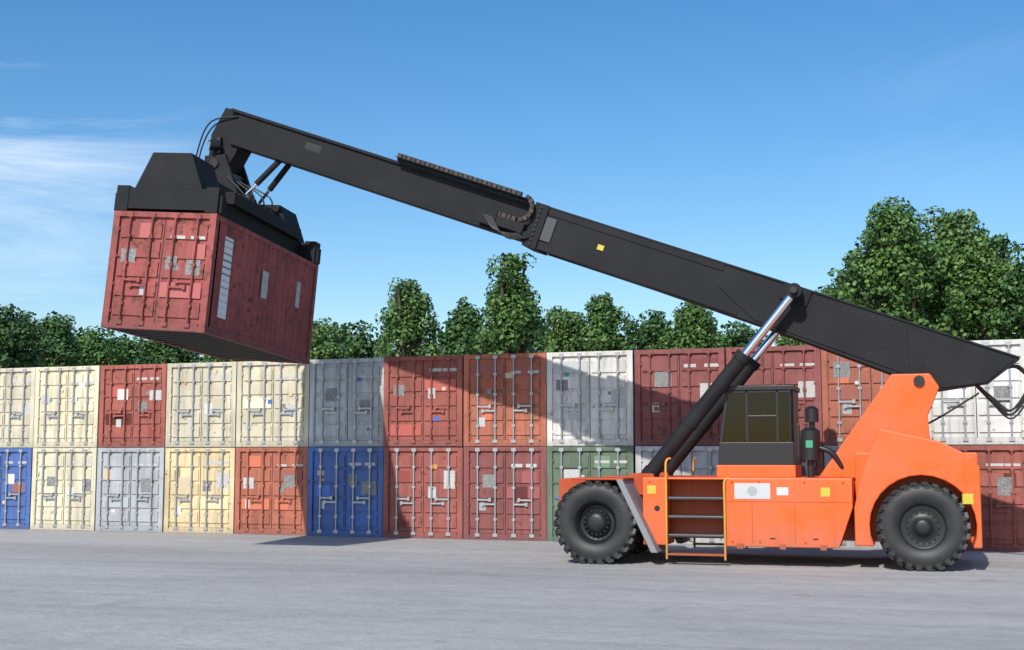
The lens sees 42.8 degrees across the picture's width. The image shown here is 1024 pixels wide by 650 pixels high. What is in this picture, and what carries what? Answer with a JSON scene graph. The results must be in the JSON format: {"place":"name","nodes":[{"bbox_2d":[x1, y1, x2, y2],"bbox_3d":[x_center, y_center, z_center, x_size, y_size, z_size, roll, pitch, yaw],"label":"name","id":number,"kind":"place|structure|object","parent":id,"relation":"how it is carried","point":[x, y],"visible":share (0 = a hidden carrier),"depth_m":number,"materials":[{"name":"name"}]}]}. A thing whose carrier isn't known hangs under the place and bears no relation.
{"place":"outdoors","nodes":[
{"label":"outdoors","id":0,"kind":"place"},
{"bbox_2d":[0,529,1023,649],"bbox_3d":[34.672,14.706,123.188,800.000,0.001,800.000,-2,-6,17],"label":"ground","id":1,"kind":"structure","parent":0,"point":[90,590],"depth_m":20.76,"materials":[{"name":"concrete"}]},
{"bbox_2d":[0,448,32,528],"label":"shipping container","id":2,"kind":"object","parent":1,"relation":"on","point":[15,484],"visible":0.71,"depth_m":40.49,"materials":[{"name":"blue metal"}]},
{"bbox_2d":[0,367,35,447],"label":"shipping container","id":3,"kind":"object","parent":2,"relation":"on","point":[17,395],"visible":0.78,"depth_m":40.79,"materials":[{"name":"beige metal"}]},
{"bbox_2d":[0,303,54,367],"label":"tree","id":4,"kind":"object","parent":1,"relation":"on","point":[20,335],"visible":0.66,"depth_m":73.19,"materials":[{"name":"green plant"}]},
{"bbox_2d":[31,311,84,366],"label":"tree","id":5,"kind":"object","parent":1,"relation":"on","point":[63,351],"visible":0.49,"depth_m":78.85,"materials":[{"name":"green plant"}]},
{"bbox_2d":[30,448,97,530],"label":"shipping container","id":6,"kind":"object","parent":1,"relation":"on","point":[64,488],"visible":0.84,"depth_m":39.90,"materials":[{"name":"beige metal"}]},
{"bbox_2d":[33,365,119,447],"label":"shipping container","id":7,"kind":"object","parent":6,"relation":"on","point":[66,407],"visible":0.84,"depth_m":40.15,"materials":[{"name":"beige metal"}]},
{"bbox_2d":[72,330,128,365],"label":"tree","id":8,"kind":"object","parent":1,"relation":"on","point":[97,352],"visible":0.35,"depth_m":85.17,"materials":[{"name":"green plant"}]},
{"bbox_2d":[95,448,165,531],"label":"shipping container","id":9,"kind":"object","parent":1,"relation":"on","point":[130,490],"visible":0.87,"depth_m":39.10,"materials":[{"name":"grey metal"}]},
{"bbox_2d":[98,364,200,447],"bbox_3d":[-10.437,2.717,42.121,2.364,2.490,6.035,-2,-6,20],"label":"shipping container","id":10,"kind":"object","parent":9,"relation":"on","point":[132,406],"visible":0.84,"depth_m":39.35,"materials":[{"name":"red metal"}]},
{"bbox_2d":[127,340,198,364],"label":"tree","id":11,"kind":"object","parent":1,"relation":"on","point":[159,353],"visible":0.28,"depth_m":86.50,"materials":[{"name":"green plant"}]},
{"bbox_2d":[163,447,235,533],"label":"shipping container","id":12,"kind":"object","parent":1,"relation":"on","point":[199,494],"visible":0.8,"depth_m":38.31,"materials":[{"name":"yellow metal"}]},
{"bbox_2d":[165,362,236,447],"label":"shipping container","id":13,"kind":"object","parent":12,"relation":"on","point":[201,406],"visible":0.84,"depth_m":38.53,"materials":[{"name":"beige metal"}]},
{"bbox_2d":[205,355,245,361],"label":"tree","id":14,"kind":"object","parent":1,"relation":"on","point":[215,359],"depth_m":83.14,"materials":[{"name":"green plant"}]},
{"bbox_2d":[234,447,307,535],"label":"shipping container","id":15,"kind":"object","parent":1,"relation":"on","point":[271,485],"visible":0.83,"depth_m":37.52,"materials":[{"name":"metal"}]},
{"bbox_2d":[236,360,309,446],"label":"shipping container","id":16,"kind":"object","parent":15,"relation":"on","point":[273,403],"visible":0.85,"depth_m":37.76,"materials":[{"name":"beige metal"}]},
{"bbox_2d":[309,323,349,359],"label":"tree","id":17,"kind":"object","parent":1,"relation":"on","point":[322,347],"visible":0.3,"depth_m":77.40,"materials":[{"name":"green plant"}]},
{"bbox_2d":[307,447,383,536],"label":"shipping container","id":18,"kind":"object","parent":1,"relation":"on","point":[345,492],"visible":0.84,"depth_m":36.68,"materials":[{"name":"blue metal"}]},
{"bbox_2d":[309,358,392,446],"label":"shipping container","id":19,"kind":"object","parent":18,"relation":"on","point":[346,402],"visible":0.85,"depth_m":36.98,"materials":[{"name":"grey metal"}]},
{"bbox_2d":[373,277,445,357],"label":"tree","id":20,"kind":"object","parent":1,"relation":"on","point":[407,317],"visible":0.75,"depth_m":73.08,"materials":[{"name":"green plant"}]},
{"bbox_2d":[383,447,463,538],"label":"shipping container","id":21,"kind":"object","parent":1,"relation":"on","point":[423,492],"visible":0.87,"depth_m":35.80,"materials":[{"name":"red metal"}]},
{"bbox_2d":[383,355,482,446],"bbox_3d":[-1.461,2.379,38.781,2.364,2.490,6.035,-2,-6,20],"label":"shipping container","id":22,"kind":"object","parent":21,"relation":"on","point":[423,406],"visible":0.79,"depth_m":36.01,"materials":[{"name":"red metal"}]},
{"bbox_2d":[438,296,486,355],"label":"tree","id":23,"kind":"object","parent":1,"relation":"on","point":[462,326],"visible":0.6,"depth_m":73.18,"materials":[{"name":"green plant"}]},
{"bbox_2d":[21,317,971,364],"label":"tree line","id":24,"kind":"object","parent":1,"relation":"on","point":[356,343],"visible":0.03,"depth_m":99.24,"materials":[{"name":"green plant"}]},
{"bbox_2d":[463,446,546,540],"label":"shipping container","id":25,"kind":"object","parent":1,"relation":"on","point":[505,493],"visible":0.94,"depth_m":34.97,"materials":[{"name":"red metal"}]},
{"bbox_2d":[463,353,562,446],"bbox_3d":[0.796,2.299,37.994,2.364,2.490,6.035,-2,-6,19],"label":"shipping container","id":26,"kind":"object","parent":25,"relation":"on","point":[505,400],"visible":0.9,"depth_m":35.22,"materials":[{"name":"metal"}]},
{"bbox_2d":[473,252,554,353],"bbox_3d":[-0.062,2.499,65.033,4.003,12.610,4.134,1,-6,-10],"label":"tree","id":27,"kind":"object","parent":1,"relation":"on","point":[515,324],"visible":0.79,"depth_m":64.47,"materials":[{"name":"green plant"}]},
{"bbox_2d":[534,305,587,352],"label":"tree","id":28,"kind":"object","parent":1,"relation":"on","point":[566,325],"visible":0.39,"depth_m":73.18,"materials":[{"name":"green plant"}]},
{"bbox_2d":[114,108,1023,571],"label":"reach stacker","id":29,"kind":"object","parent":1,"relation":"on","point":[898,484],"visible":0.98,"depth_m":27.52,"materials":[{"name":"orange paint"}]},
{"bbox_2d":[101,210,318,363],"bbox_3d":[-6.981,-0.753,31.131,2.442,2.591,6.093,3,-7,13],"label":"shipping container","id":30,"kind":"object","parent":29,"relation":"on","point":[216,285],"visible":1,"depth_m":28.56,"materials":[{"name":"red metal"}]},
{"bbox_2d":[547,446,635,540],"bbox_3d":[3.048,4.706,36.932,2.364,2.490,6.035,-2,-6,20],"label":"shipping container","id":31,"kind":"object","parent":1,"relation":"on","point":[579,461],"visible":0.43,"depth_m":34.34,"materials":[{"name":"green metal"}]},
{"bbox_2d":[547,350,634,445],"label":"shipping container","id":32,"kind":"object","parent":31,"relation":"on","point":[590,398],"visible":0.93,"depth_m":34.43,"materials":[{"name":"white metal"}]},
{"bbox_2d":[578,292,636,350],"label":"tree","id":33,"kind":"object","parent":1,"relation":"on","point":[599,332],"visible":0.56,"depth_m":68.97,"materials":[{"name":"green plant"}]},
{"bbox_2d":[619,309,672,349],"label":"tree","id":34,"kind":"object","parent":1,"relation":"on","point":[649,332],"visible":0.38,"depth_m":77.49,"materials":[{"name":"green plant"}]},
{"bbox_2d":[635,446,723,543],"bbox_3d":[5.308,4.624,36.129,2.364,2.490,6.035,-2,-6,19],"label":"shipping container","id":35,"kind":"object","parent":1,"relation":"on","point":[706,462],"visible":0.17,"depth_m":33.30,"materials":[{"name":"grey metal"}]},
{"bbox_2d":[634,348,725,445],"bbox_3d":[5.321,2.139,36.417,2.364,2.490,6.035,-2,-6,20],"label":"shipping container","id":36,"kind":"object","parent":35,"relation":"on","point":[672,386],"visible":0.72,"depth_m":33.74,"materials":[{"name":"red metal"}]},
{"bbox_2d":[656,302,731,349],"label":"tree","id":37,"kind":"object","parent":1,"relation":"on","point":[693,322],"visible":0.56,"depth_m":75.37,"materials":[{"name":"green plant"}]},
{"bbox_2d":[718,321,767,346],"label":"tree","id":38,"kind":"object","parent":1,"relation":"on","point":[738,340],"visible":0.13,"depth_m":79.26,"materials":[{"name":"green plant"}]},
{"bbox_2d":[774,335,804,345],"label":"tree","id":39,"kind":"object","parent":1,"relation":"on","point":[784,341],"visible":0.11,"depth_m":75.53,"materials":[{"name":"green plant"}]},
{"bbox_2d":[800,446,824,475],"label":"shipping container","id":40,"kind":"object","parent":1,"relation":"on","point":[819,466],"visible":0.02,"depth_m":32.31,"materials":[{"name":"red metal"}]},
{"bbox_2d":[726,345,830,445],"bbox_3d":[7.567,2.054,35.582,2.364,2.490,6.035,-2,-6,20],"label":"shipping container","id":41,"kind":"object","parent":40,"relation":"on","point":[798,366],"visible":0.34,"depth_m":32.69,"materials":[{"name":"red metal"}]},
{"bbox_2d":[805,268,878,344],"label":"tree","id":42,"kind":"object","parent":1,"relation":"on","point":[829,290],"visible":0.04,"depth_m":66.17,"materials":[{"name":"green plant"}]},
{"bbox_2d":[824,446,882,548],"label":"shipping container","id":43,"kind":"object","parent":1,"relation":"on","point":[827,459],"visible":0.04,"depth_m":31.84,"materials":[{"name":"white metal"}]},
{"bbox_2d":[821,350,889,445],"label":"shipping container","id":44,"kind":"object","parent":43,"relation":"on","point":[850,390],"visible":0.35,"depth_m":32.24,"materials":[{"name":"red metal"}]},
{"bbox_2d":[832,196,971,338],"bbox_3d":[17.115,1.195,59.308,6.306,14.000,6.428,1,-6,-13],"label":"tree","id":45,"kind":"object","parent":1,"relation":"on","point":[890,263],"visible":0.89,"depth_m":58.41,"materials":[{"name":"green plant"}]},
{"bbox_2d":[887,286,945,330],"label":"tree","id":46,"kind":"object","parent":1,"relation":"on","point":[922,309],"visible":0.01,"depth_m":68.11,"materials":[{"name":"green plant"}]},
{"bbox_2d":[914,205,1017,340],"bbox_3d":[21.459,1.292,61.268,6.270,14.250,5.858,0,-6,-2],"label":"tree","id":47,"kind":"object","parent":1,"relation":"on","point":[950,234],"visible":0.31,"depth_m":60.75,"materials":[{"name":"green plant"}]},
{"bbox_2d":[940,232,1023,340],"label":"tree","id":48,"kind":"object","parent":1,"relation":"on","point":[978,282],"visible":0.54,"depth_m":59.06,"materials":[{"name":"green plant"}]},
{"bbox_2d":[948,445,1023,551],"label":"shipping container","id":49,"kind":"object","parent":1,"relation":"on","point":[1002,486],"visible":0.42,"depth_m":30.80,"materials":[{"name":"red metal"}]},
{"bbox_2d":[928,339,1023,444],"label":"shipping container","id":50,"kind":"object","parent":49,"relation":"on","point":[980,419],"visible":0.6,"depth_m":31.11,"materials":[{"name":"white metal"}]},
{"bbox_2d":[987,243,1023,339],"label":"tree","id":51,"kind":"object","parent":1,"relation":"on","point":[1015,288],"visible":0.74,"depth_m":57.50,"materials":[{"name":"green plant"}]},
{"bbox_2d":[0,0,1023,362],"label":"sky","id":52,"kind":"structure","parent":0,"point":[758,136],"materials":[{"name":"blue"}]}
]}

